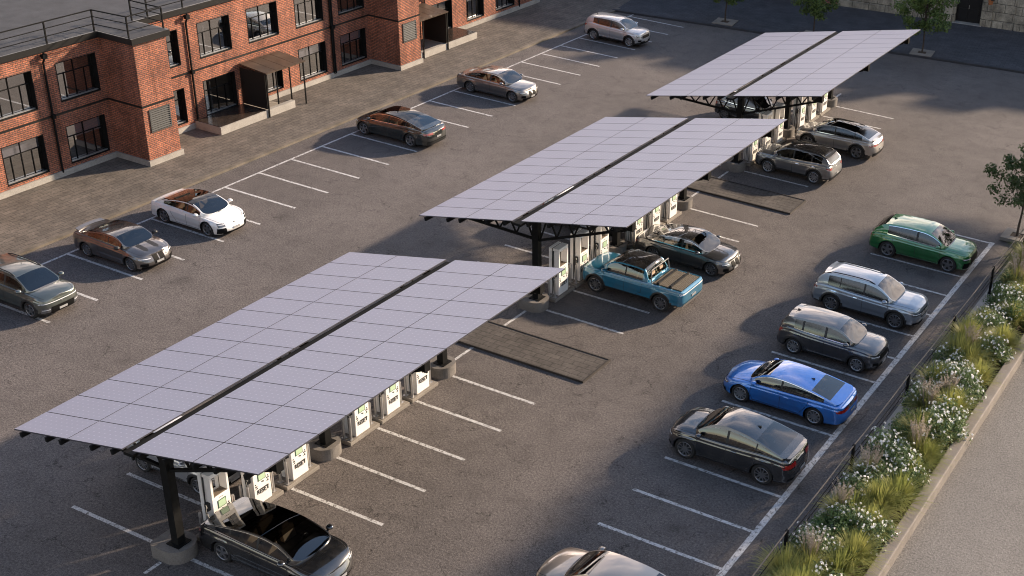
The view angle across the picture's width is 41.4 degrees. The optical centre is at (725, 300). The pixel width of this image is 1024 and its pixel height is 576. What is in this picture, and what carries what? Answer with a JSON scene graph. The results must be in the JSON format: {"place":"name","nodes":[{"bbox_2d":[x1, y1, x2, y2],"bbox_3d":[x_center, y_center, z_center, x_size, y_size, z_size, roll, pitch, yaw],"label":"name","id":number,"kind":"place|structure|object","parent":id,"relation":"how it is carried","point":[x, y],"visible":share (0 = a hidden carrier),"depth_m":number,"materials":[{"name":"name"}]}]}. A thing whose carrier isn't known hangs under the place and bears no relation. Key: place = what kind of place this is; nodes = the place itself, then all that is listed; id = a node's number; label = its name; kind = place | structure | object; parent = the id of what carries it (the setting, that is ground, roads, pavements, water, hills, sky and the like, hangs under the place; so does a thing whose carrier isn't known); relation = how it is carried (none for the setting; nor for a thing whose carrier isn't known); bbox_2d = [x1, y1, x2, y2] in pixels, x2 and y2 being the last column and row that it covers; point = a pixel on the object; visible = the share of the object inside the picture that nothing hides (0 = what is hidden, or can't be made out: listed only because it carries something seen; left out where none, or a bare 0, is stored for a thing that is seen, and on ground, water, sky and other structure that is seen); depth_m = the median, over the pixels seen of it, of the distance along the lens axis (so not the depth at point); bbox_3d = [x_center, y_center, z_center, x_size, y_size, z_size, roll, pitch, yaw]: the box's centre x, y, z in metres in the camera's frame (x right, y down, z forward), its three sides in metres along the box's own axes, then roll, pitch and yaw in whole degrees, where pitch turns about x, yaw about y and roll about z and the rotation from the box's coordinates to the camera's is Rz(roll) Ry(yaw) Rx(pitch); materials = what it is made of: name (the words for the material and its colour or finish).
{"place":"outdoors","nodes":[
{"label":"outdoors","id":0,"kind":"place"},
{"bbox_2d":[0,0,539,199],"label":"brick building","id":1,"kind":"structure","parent":0,"point":[84,84],"depth_m":65.62,"materials":[{"name":"brick"}]},
{"bbox_2d":[0,70,37,120],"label":"window","id":2,"kind":"structure","parent":1,"relation":"in","point":[29,75],"depth_m":60.45,"materials":[{"name":"black metal"}]},
{"bbox_2d":[0,134,49,186],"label":"window","id":3,"kind":"structure","parent":1,"relation":"in","point":[14,149],"depth_m":61.49,"materials":[{"name":"black metal"}]},
{"bbox_2d":[55,52,100,101],"bbox_3d":[-30.702,-10.586,62.660,0.320,1.870,2.230,16,30,22],"label":"window","id":4,"kind":"structure","parent":1,"relation":"in","point":[93,58],"depth_m":63.12,"materials":[{"name":"black metal"}]},
{"bbox_2d":[66,114,109,163],"bbox_3d":[-30.938,-7.855,64.076,0.410,1.880,2.220,16,30,22],"label":"window","id":5,"kind":"structure","parent":1,"relation":"in","point":[85,126],"depth_m":64.27,"materials":[{"name":"black metal"}]},
{"bbox_2d":[196,14,232,58],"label":"window","id":6,"kind":"structure","parent":1,"relation":"in","point":[227,24],"depth_m":69.97,"materials":[{"name":"glass"}]},
{"bbox_2d":[203,71,237,115],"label":"window","id":7,"kind":"structure","parent":1,"relation":"in","point":[233,81],"depth_m":71.36,"materials":[{"name":"black metal"}]},
{"bbox_2d":[245,1,278,42],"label":"window","id":8,"kind":"structure","parent":1,"relation":"in","point":[274,7],"depth_m":72.77,"materials":[{"name":"glass"}]},
{"bbox_2d":[298,41,327,80],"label":"window","id":9,"kind":"structure","parent":1,"relation":"in","point":[315,48],"depth_m":76.90,"materials":[{"name":"black metal"}]},
{"bbox_2d":[340,28,366,66],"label":"window","id":10,"kind":"structure","parent":1,"relation":"in","point":[346,38],"depth_m":79.61,"materials":[{"name":"black metal"}]},
{"bbox_2d":[0,0,629,254],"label":"pavement","id":11,"kind":"structure","parent":0,"point":[42,212],"depth_m":69.32,"materials":[{"name":"concrete"}]},
{"bbox_2d":[195,99,295,134],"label":"entrance landing","id":12,"kind":"object","parent":11,"relation":"on","point":[231,119],"visible":0.99,"depth_m":70.58,"materials":[{"name":"concrete"}]},
{"bbox_2d":[239,51,306,116],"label":"entrance porch","id":13,"kind":"object","parent":11,"relation":"on","point":[254,85],"visible":0.95,"depth_m":71.67,"materials":[{"name":"brown metal"}]},
{"bbox_2d":[419,3,448,58],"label":"entrance porch","id":14,"kind":"object","parent":11,"relation":"on","point":[433,20],"visible":0.69,"depth_m":83.75,"materials":[{"name":"brown metal"}]},
{"bbox_2d":[420,27,476,58],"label":"entrance landing","id":15,"kind":"object","parent":11,"relation":"on","point":[457,36],"visible":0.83,"depth_m":84.81,"materials":[{"name":"concrete"}]},
{"bbox_2d":[0,12,1023,575],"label":"car park","id":16,"kind":"structure","parent":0,"point":[560,462],"depth_m":52.75,"materials":[{"name":"asphalt"}]},
{"bbox_2d":[0,253,77,317],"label":"parked suv","id":17,"kind":"object","parent":16,"relation":"on","point":[33,289],"visible":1,"depth_m":51.40,"materials":[{"name":"grey metal"}]},
{"bbox_2d":[73,218,171,271],"bbox_3d":[-25.556,-2.469,56.164,4.362,1.316,2.213,16,30,22],"label":"parked coupe","id":18,"kind":"object","parent":16,"relation":"on","point":[132,247],"visible":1,"depth_m":55.58,"materials":[{"name":"grey metal"}]},
{"bbox_2d":[128,416,240,494],"bbox_3d":[-17.360,4.874,42.848,3.934,1.542,2.135,16,30,22],"label":"parked suv","id":19,"kind":"object","parent":16,"relation":"on","point":[189,478],"visible":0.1,"depth_m":42.15,"materials":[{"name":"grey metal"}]},
{"bbox_2d":[150,188,245,236],"bbox_3d":[-23.679,-4.101,59.560,4.505,1.306,2.273,16,30,22],"label":"parked car","id":20,"kind":"object","parent":16,"relation":"on","point":[208,213],"visible":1,"depth_m":58.95,"materials":[{"name":"white metal"}]},
{"bbox_2d":[264,486,283,502],"bbox_3d":[-14.730,6.346,41.888,0.620,0.140,1.500,16,30,22],"label":"charger pad","id":21,"kind":"object","parent":16,"relation":"on","point":[276,494],"visible":0.26,"depth_m":42.13,"materials":[{"name":"concrete"}]},
{"bbox_2d":[241,472,271,500],"bbox_3d":[-14.742,5.387,41.276,0.516,2.120,0.952,16,30,22],"label":"charging station","id":22,"kind":"object","parent":21,"relation":"on","point":[259,486],"visible":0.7,"depth_m":41.40,"materials":[{"name":"white metal"}]},
{"bbox_2d":[199,497,352,575],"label":"parked car","id":23,"kind":"object","parent":16,"relation":"on","point":[267,538],"visible":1,"depth_m":38.67,"materials":[{"name":"black metal"}]},
{"bbox_2d":[14,252,564,564],"bbox_3d":[-13.271,2.855,43.075,9.701,5.405,14.609,16,30,22],"label":"solar canopy","id":24,"kind":"object","parent":16,"relation":"on","point":[270,418],"visible":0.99,"depth_m":40.80,"materials":[{"name":"grey"}]},
{"bbox_2d":[274,462,318,490],"bbox_3d":[-13.991,5.710,43.207,0.620,0.140,1.500,16,30,22],"label":"charger pad","id":25,"kind":"object","parent":16,"relation":"on","point":[309,472],"visible":0.56,"depth_m":42.88,"materials":[{"name":"concrete"}]},
{"bbox_2d":[281,444,308,480],"bbox_3d":[-14.003,4.752,42.595,0.516,2.120,0.952,16,30,22],"label":"charging station","id":26,"kind":"object","parent":25,"relation":"on","point":[297,463],"visible":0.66,"depth_m":42.79,"materials":[{"name":"white metal"}]},
{"bbox_2d":[0,14,680,322],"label":"parking markings","id":27,"kind":"object","parent":16,"relation":"on","point":[44,320],"visible":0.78,"depth_m":65.96,"materials":[{"name":"paint"}]},
{"bbox_2d":[339,421,379,445],"bbox_3d":[-12.634,4.544,45.628,0.620,0.140,1.500,16,30,22],"label":"charger pad","id":28,"kind":"object","parent":16,"relation":"on","point":[373,427],"visible":0.56,"depth_m":45.32,"materials":[{"name":"concrete"}]},
{"bbox_2d":[344,402,369,436],"bbox_3d":[-12.646,3.585,45.016,0.516,2.120,0.952,16,30,22],"label":"charging station","id":29,"kind":"object","parent":28,"relation":"on","point":[360,423],"visible":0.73,"depth_m":45.21,"materials":[{"name":"white metal"}]},
{"bbox_2d":[371,400,409,423],"bbox_3d":[-11.904,3.916,46.931,0.620,0.140,1.500,16,30,22],"label":"charger pad","id":30,"kind":"object","parent":16,"relation":"on","point":[404,405],"visible":0.56,"depth_m":46.61,"materials":[{"name":"concrete"}]},
{"bbox_2d":[376,381,399,414],"bbox_3d":[-11.916,2.958,46.319,0.516,2.120,0.952,16,30,22],"label":"charging station","id":31,"kind":"object","parent":30,"relation":"on","point":[391,398],"visible":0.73,"depth_m":46.51,"materials":[{"name":"white metal"}]},
{"bbox_2d":[356,106,445,146],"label":"parked car","id":32,"kind":"object","parent":16,"relation":"on","point":[411,127],"visible":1,"depth_m":69.60,"materials":[{"name":"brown metal"}]},
{"bbox_2d":[402,380,437,402],"bbox_3d":[-11.165,3.281,48.249,0.620,0.140,1.500,16,30,22],"label":"charger pad","id":33,"kind":"object","parent":16,"relation":"on","point":[433,384],"visible":0.56,"depth_m":47.93,"materials":[{"name":"concrete"}]},
{"bbox_2d":[406,371,428,393],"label":"charging station","id":34,"kind":"object","parent":33,"relation":"on","point":[420,381],"visible":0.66,"depth_m":47.83,"materials":[{"name":"white metal"}]},
{"bbox_2d":[71,93,893,575],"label":"parking markings","id":35,"kind":"object","parent":16,"relation":"on","point":[417,401],"visible":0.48,"depth_m":45.01,"materials":[{"name":"paint"}]},
{"bbox_2d":[456,66,537,102],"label":"parked saloon","id":36,"kind":"object","parent":16,"relation":"on","point":[513,86],"visible":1,"depth_m":76.86,"materials":[{"name":"silver metal"}]},
{"bbox_2d":[458,321,610,382],"bbox_3d":[-9.183,1.462,52.088,9.700,0.105,1.970,16,30,22],"label":"path edging","id":37,"kind":"object","parent":16,"relation":"on","point":[539,367],"visible":0.57,"depth_m":50.82,"materials":[{"name":"grey stone"}]},
{"bbox_2d":[547,285,574,302],"bbox_3d":[-6.987,-0.311,55.704,0.620,0.140,1.500,16,30,22],"label":"charger pad","id":38,"kind":"object","parent":16,"relation":"on","point":[565,293],"visible":0.59,"depth_m":55.40,"materials":[{"name":"concrete"}]},
{"bbox_2d":[549,241,567,295],"bbox_3d":[-6.998,-1.270,55.092,0.516,2.120,0.952,16,30,22],"label":"charging station","id":39,"kind":"object","parent":38,"relation":"on","point":[558,254],"visible":0.94,"depth_m":55.03,"materials":[{"name":"white metal"}]},
{"bbox_2d":[569,279,585,287],"bbox_3d":[-6.256,-0.939,57.007,0.620,0.140,1.500,16,30,22],"label":"charger pad","id":40,"kind":"object","parent":16,"relation":"on","point":[582,281],"visible":0.32,"depth_m":56.47,"materials":[{"name":"concrete"}]},
{"bbox_2d":[570,228,588,280],"bbox_3d":[-6.268,-1.898,56.395,0.516,2.120,0.952,16,30,22],"label":"charging station","id":41,"kind":"object","parent":40,"relation":"on","point":[579,251],"visible":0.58,"depth_m":56.28,"materials":[{"name":"white metal"}]},
{"bbox_2d":[534,546,665,575],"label":"parked saloon","id":42,"kind":"object","parent":16,"relation":"on","point":[572,561],"visible":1,"depth_m":38.26,"materials":[{"name":"beige metal"}]},
{"bbox_2d":[419,117,786,312],"bbox_3d":[-4.887,-4.352,58.032,9.701,5.405,14.609,16,30,22],"label":"solar canopy","id":43,"kind":"object","parent":16,"relation":"on","point":[624,194],"visible":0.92,"depth_m":55.91,"materials":[{"name":"grey"}]},
{"bbox_2d":[584,12,649,46],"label":"parked suv","id":44,"kind":"object","parent":16,"relation":"on","point":[629,32],"visible":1,"depth_m":87.67,"materials":[{"name":"silver metal"}]},
{"bbox_2d":[582,249,702,311],"bbox_3d":[-3.523,-1.019,55.799,5.026,1.711,2.325,16,30,22],"label":"pickup truck","id":45,"kind":"object","parent":16,"relation":"on","point":[658,282],"visible":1,"depth_m":55.13,"materials":[{"name":"teal metal"}]},
{"bbox_2d":[635,224,740,275],"bbox_3d":[-1.646,-2.429,59.068,4.846,1.425,2.248,16,30,22],"label":"parked saloon","id":46,"kind":"object","parent":16,"relation":"on","point":[710,253],"visible":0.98,"depth_m":58.43,"materials":[{"name":"grey metal"}]},
{"bbox_2d":[669,406,808,484],"bbox_3d":[0.446,4.735,45.281,4.880,1.672,2.308,16,30,22],"label":"parked saloon","id":47,"kind":"object","parent":16,"relation":"on","point":[763,450],"visible":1,"depth_m":44.57,"materials":[{"name":"grey metal"}]},
{"bbox_2d":[714,89,772,118],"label":"parked suv","id":48,"kind":"object","parent":16,"relation":"on","point":[749,108],"visible":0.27,"depth_m":75.45,"materials":[{"name":"silver metal"}]},
{"bbox_2d":[687,176,805,214],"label":"path edging","id":49,"kind":"object","parent":16,"relation":"on","point":[765,207],"visible":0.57,"depth_m":65.92,"materials":[{"name":"grey stone"}]},
{"bbox_2d":[646,29,920,172],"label":"solar canopy","id":50,"kind":"object","parent":16,"relation":"on","point":[821,69],"visible":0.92,"depth_m":70.83,"materials":[{"name":"grey"}]},
{"bbox_2d":[723,358,857,424],"bbox_3d":[2.368,3.185,48.781,5.056,1.427,2.230,16,30,22],"label":"parked car","id":51,"kind":"object","parent":16,"relation":"on","point":[815,396],"visible":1,"depth_m":48.11,"materials":[{"name":"blue metal"}]},
{"bbox_2d":[598,234,994,575],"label":"parking markings","id":52,"kind":"object","parent":16,"relation":"on","point":[732,560],"visible":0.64,"depth_m":46.62,"materials":[{"name":"paint"}]},
{"bbox_2d":[755,140,841,183],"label":"parked suv","id":53,"kind":"object","parent":16,"relation":"on","point":[814,163],"visible":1,"depth_m":68.29,"materials":[{"name":"grey metal"}]},
{"bbox_2d":[777,304,888,372],"bbox_3d":[4.275,1.428,52.203,4.357,1.616,2.135,16,30,22],"label":"parked suv","id":54,"kind":"object","parent":16,"relation":"on","point":[856,346],"visible":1,"depth_m":51.64,"materials":[{"name":"grey metal"}]},
{"bbox_2d":[795,118,883,158],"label":"parked car","id":55,"kind":"object","parent":16,"relation":"on","point":[856,140],"visible":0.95,"depth_m":71.84,"materials":[{"name":"silver metal"}]},
{"bbox_2d":[812,261,927,328],"bbox_3d":[6.115,-0.291,55.606,4.846,1.749,2.239,16,30,22],"label":"parked suv","id":56,"kind":"object","parent":16,"relation":"on","point":[873,292],"visible":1,"depth_m":55.01,"materials":[{"name":"silver metal"}]},
{"bbox_2d":[869,214,977,272],"bbox_3d":[9.112,-2.727,60.773,4.886,1.665,2.299,16,30,22],"label":"parked suv","id":57,"kind":"object","parent":16,"relation":"on","point":[946,249],"visible":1,"depth_m":60.14,"materials":[{"name":"green metal"}]},
{"bbox_3d":[-15.461,6.973,40.586,0.620,0.140,1.500,16,30,22],"label":"charger pad","id":58,"kind":"object","parent":16,"relation":"on","visible":0},
{"bbox_2d":[196,466,230,520],"bbox_3d":[-15.472,6.015,39.974,0.516,2.120,0.952,16,30,22],"label":"charging station","id":59,"kind":"object","parent":58,"relation":"on","point":[215,499],"visible":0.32,"depth_m":39.81,"materials":[{"name":"white metal"}]},
{"bbox_2d":[461,322,606,379],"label":"path","id":60,"kind":"structure","parent":0,"point":[559,358],"depth_m":51.32,"materials":[{"name":"asphalt"}]},
{"bbox_2d":[688,177,803,211],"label":"path","id":61,"kind":"structure","parent":0,"point":[752,195],"depth_m":66.41,"materials":[{"name":"asphalt"}]},
{"bbox_2d":[619,0,1023,69],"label":"pavement","id":62,"kind":"structure","parent":0,"point":[984,45],"depth_m":95.05,"materials":[{"name":"concrete"}]},
{"bbox_2d":[791,0,839,31],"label":"tree","id":63,"kind":"object","parent":62,"relation":"on","point":[815,8],"visible":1,"depth_m":90.69,"materials":[{"name":"green plant"}]},
{"bbox_2d":[909,48,934,56],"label":"tree surround","id":64,"kind":"object","parent":62,"relation":"on","point":[917,51],"visible":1,"depth_m":89.95,"materials":[{"name":"concrete"}]},
{"bbox_2d":[890,0,959,52],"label":"tree","id":65,"kind":"object","parent":64,"relation":"on","point":[920,7],"visible":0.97,"depth_m":88.37,"materials":[{"name":"green plant"}]},
{"bbox_2d":[838,0,1023,31],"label":"stone building","id":66,"kind":"structure","parent":62,"relation":"on","point":[1004,14],"depth_m":96.99,"materials":[{"name":"stone"}]},
{"bbox_2d":[956,0,982,23],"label":"door","id":67,"kind":"structure","parent":66,"relation":"in","point":[967,10],"depth_m":97.28,"materials":[{"name":"black"}]},
{"bbox_2d":[834,297,1023,575],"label":"soil","id":68,"kind":"structure","parent":0,"point":[1021,330],"depth_m":45.45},
{"bbox_2d":[746,541,824,575],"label":"grass tussock","id":69,"kind":"object","parent":68,"relation":"on","point":[782,558],"depth_m":39.25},
{"bbox_2d":[780,521,832,556],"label":"flowering shrub","id":70,"kind":"object","parent":68,"relation":"on","point":[800,533],"visible":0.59,"depth_m":40.26,"materials":[{"name":"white plant"}]},
{"bbox_2d":[782,519,841,572],"bbox_3d":[2.539,7.516,39.677,2.045,1.883,2.019,10,28,12],"label":"grass tussock","id":71,"kind":"object","parent":68,"relation":"on","point":[812,544],"depth_m":39.55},
{"bbox_2d":[803,503,859,545],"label":"shrub","id":72,"kind":"object","parent":68,"relation":"on","point":[820,520],"visible":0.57,"depth_m":41.04,"materials":[{"name":"green plant"}]},
{"bbox_2d":[812,478,859,518],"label":"grass tussock","id":73,"kind":"object","parent":68,"relation":"on","point":[843,494],"depth_m":42.14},
{"bbox_2d":[806,539,878,575],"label":"grass tussock","id":74,"kind":"object","parent":68,"relation":"on","point":[839,558],"depth_m":39.67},
{"bbox_2d":[821,499,875,537],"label":"flowering shrub","id":75,"kind":"object","parent":68,"relation":"on","point":[848,508],"visible":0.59,"depth_m":41.37,"materials":[{"name":"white plant"}]},
{"bbox_2d":[818,485,888,531],"bbox_3d":[4.038,6.625,42.089,2.415,1.419,2.396,12,29,16],"label":"grass tussock","id":76,"kind":"object","parent":68,"relation":"on","point":[854,500],"depth_m":42.16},
{"bbox_2d":[825,524,891,574],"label":"grass tussock","id":77,"kind":"object","parent":68,"relation":"on","point":[853,542],"depth_m":40.29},
{"bbox_2d":[833,464,883,501],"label":"flowering shrub","id":78,"kind":"object","parent":68,"relation":"on","point":[846,479],"visible":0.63,"depth_m":43.17,"materials":[{"name":"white plant"}]},
{"bbox_2d":[836,438,890,483],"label":"grass tussock","id":79,"kind":"object","parent":68,"relation":"on","point":[876,458],"depth_m":43.71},
{"bbox_2d":[848,506,900,558],"bbox_3d":[4.527,7.116,41.352,1.788,1.317,1.799,26,35,36],"label":"flowering shrub","id":80,"kind":"object","parent":68,"relation":"on","point":[874,525],"visible":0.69,"depth_m":41.10,"materials":[{"name":"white plant"}]},
{"bbox_2d":[844,499,906,548],"bbox_3d":[4.502,6.925,41.589,2.439,1.403,2.402,-6,29,-18],"label":"grass tussock","id":81,"kind":"object","parent":68,"relation":"on","point":[876,509],"depth_m":41.60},
{"bbox_2d":[847,473,919,525],"bbox_3d":[4.952,6.376,42.547,2.543,1.548,2.582,25,34,35],"label":"grass tussock","id":82,"kind":"object","parent":68,"relation":"on","point":[882,491],"depth_m":42.44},
{"bbox_2d":[859,422,908,462],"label":"flowering shrub","id":83,"kind":"object","parent":68,"relation":"on","point":[881,437],"visible":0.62,"depth_m":45.02,"materials":[{"name":"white plant"}]},
{"bbox_2d":[872,437,923,473],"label":"flowering shrub","id":84,"kind":"object","parent":68,"relation":"on","point":[905,451],"visible":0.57,"depth_m":44.43,"materials":[{"name":"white plant"}]},
{"bbox_2d":[862,465,937,518],"bbox_3d":[5.605,6.163,43.118,2.702,1.477,2.681,-5,29,-17],"label":"grass tussock","id":85,"kind":"object","parent":68,"relation":"on","point":[903,485],"depth_m":43.11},
{"bbox_2d":[887,455,931,498],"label":"flowering shrub","id":86,"kind":"object","parent":68,"relation":"on","point":[898,466],"visible":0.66,"depth_m":43.89,"materials":[{"name":"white plant"}]},
{"bbox_2d":[893,413,944,464],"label":"grass tussock","id":87,"kind":"object","parent":68,"relation":"on","point":[914,433],"depth_m":45.30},
{"bbox_2d":[899,380,941,411],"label":"flowering shrub","id":88,"kind":"object","parent":68,"relation":"on","point":[913,389],"visible":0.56,"depth_m":48.39,"materials":[{"name":"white plant"}]},
{"bbox_2d":[896,376,945,414],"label":"grass tussock","id":89,"kind":"object","parent":68,"relation":"on","point":[923,402],"depth_m":47.90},
{"bbox_2d":[886,409,956,452],"bbox_3d":[6.765,4.511,46.191,2.519,1.714,2.558,-1,28,-10],"label":"grass tussock","id":90,"kind":"object","parent":68,"relation":"on","point":[914,418],"depth_m":46.14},
{"bbox_2d":[897,436,955,468],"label":"grass tussock","id":91,"kind":"object","parent":68,"relation":"on","point":[930,453],"depth_m":45.24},
{"bbox_2d":[916,402,966,457],"bbox_3d":[7.442,4.434,46.515,2.024,1.673,2.011,-19,35,-37],"label":"flowering shrub","id":92,"kind":"object","parent":68,"relation":"on","point":[950,424],"visible":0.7,"depth_m":46.17,"materials":[{"name":"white plant"}]},
{"bbox_2d":[921,394,973,443],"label":"flowering shrub","id":93,"kind":"object","parent":68,"relation":"on","point":[957,412],"visible":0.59,"depth_m":46.97,"materials":[{"name":"white plant"}]},
{"bbox_2d":[920,382,984,419],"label":"grass tussock","id":94,"kind":"object","parent":68,"relation":"on","point":[949,395],"depth_m":47.98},
{"bbox_2d":[929,330,987,362],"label":"grass tussock","id":95,"kind":"object","parent":68,"relation":"on","point":[960,343],"depth_m":51.48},
{"bbox_2d":[935,362,986,403],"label":"flowering shrub","id":96,"kind":"object","parent":68,"relation":"on","point":[974,392],"visible":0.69,"depth_m":48.97,"materials":[{"name":"white plant"}]},
{"bbox_2d":[934,312,999,343],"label":"grass tussock","id":97,"kind":"object","parent":68,"relation":"on","point":[962,328],"depth_m":52.79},
{"bbox_2d":[960,358,1004,390],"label":"grass tussock","id":98,"kind":"object","parent":68,"relation":"on","point":[986,374],"depth_m":50.18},
{"bbox_2d":[976,331,1015,373],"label":"flowering shrub","id":99,"kind":"object","parent":68,"relation":"on","point":[1001,352],"visible":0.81,"depth_m":51.82,"materials":[{"name":"white plant"}]},
{"bbox_2d":[983,143,1023,235],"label":"tree","id":100,"kind":"object","parent":68,"relation":"on","point":[1015,181],"visible":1,"depth_m":62.75,"materials":[{"name":"green plant"}]},
{"bbox_2d":[988,281,1023,309],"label":"flowering shrub","id":101,"kind":"object","parent":68,"relation":"on","point":[1019,293],"visible":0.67,"depth_m":55.80,"materials":[{"name":"white plant"}]},
{"bbox_2d":[886,359,1023,575],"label":"road","id":102,"kind":"structure","parent":0,"point":[971,523],"depth_m":43.76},
{"label":"ground","id":103,"kind":"structure","parent":0,"visible":0},
{"bbox_2d":[14,8,619,255],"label":"kerb","id":104,"kind":"structure","parent":103,"relation":"on","point":[183,186],"depth_m":68.52,"materials":[{"name":"concrete"}]},
{"bbox_2d":[612,9,1023,73],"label":"kerb","id":105,"kind":"structure","parent":103,"relation":"on","point":[762,32],"depth_m":92.16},
{"bbox_2d":[789,254,1019,550],"bbox_3d":[0.897,9.088,38.678,0.680,0.140,57.500,16,30,22],"label":"planter edging","id":106,"kind":"object","parent":103,"relation":"on","point":[981,302],"depth_m":49.00,"materials":[{"name":"metal"}]},
{"bbox_2d":[752,228,1023,575],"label":"wire fence","id":107,"kind":"object","parent":106,"relation":"on","point":[786,533],"visible":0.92,"depth_m":46.77,"materials":[{"name":"black metal"}]},
{"bbox_2d":[865,334,1023,575],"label":"retaining wall","id":108,"kind":"structure","parent":103,"relation":"on","point":[957,451],"depth_m":45.20,"materials":[{"name":"grey concrete"}]},
{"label":"charger pad","id":109,"kind":"object","parent":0,"visible":0},
{"bbox_2d":[591,226,608,258],"bbox_3d":[-5.529,-2.533,57.714,0.516,2.120,0.952,16,30,22],"label":"charging station","id":110,"kind":"object","parent":109,"relation":"on","point":[600,244],"visible":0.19,"depth_m":57.61,"materials":[{"name":"white metal"}]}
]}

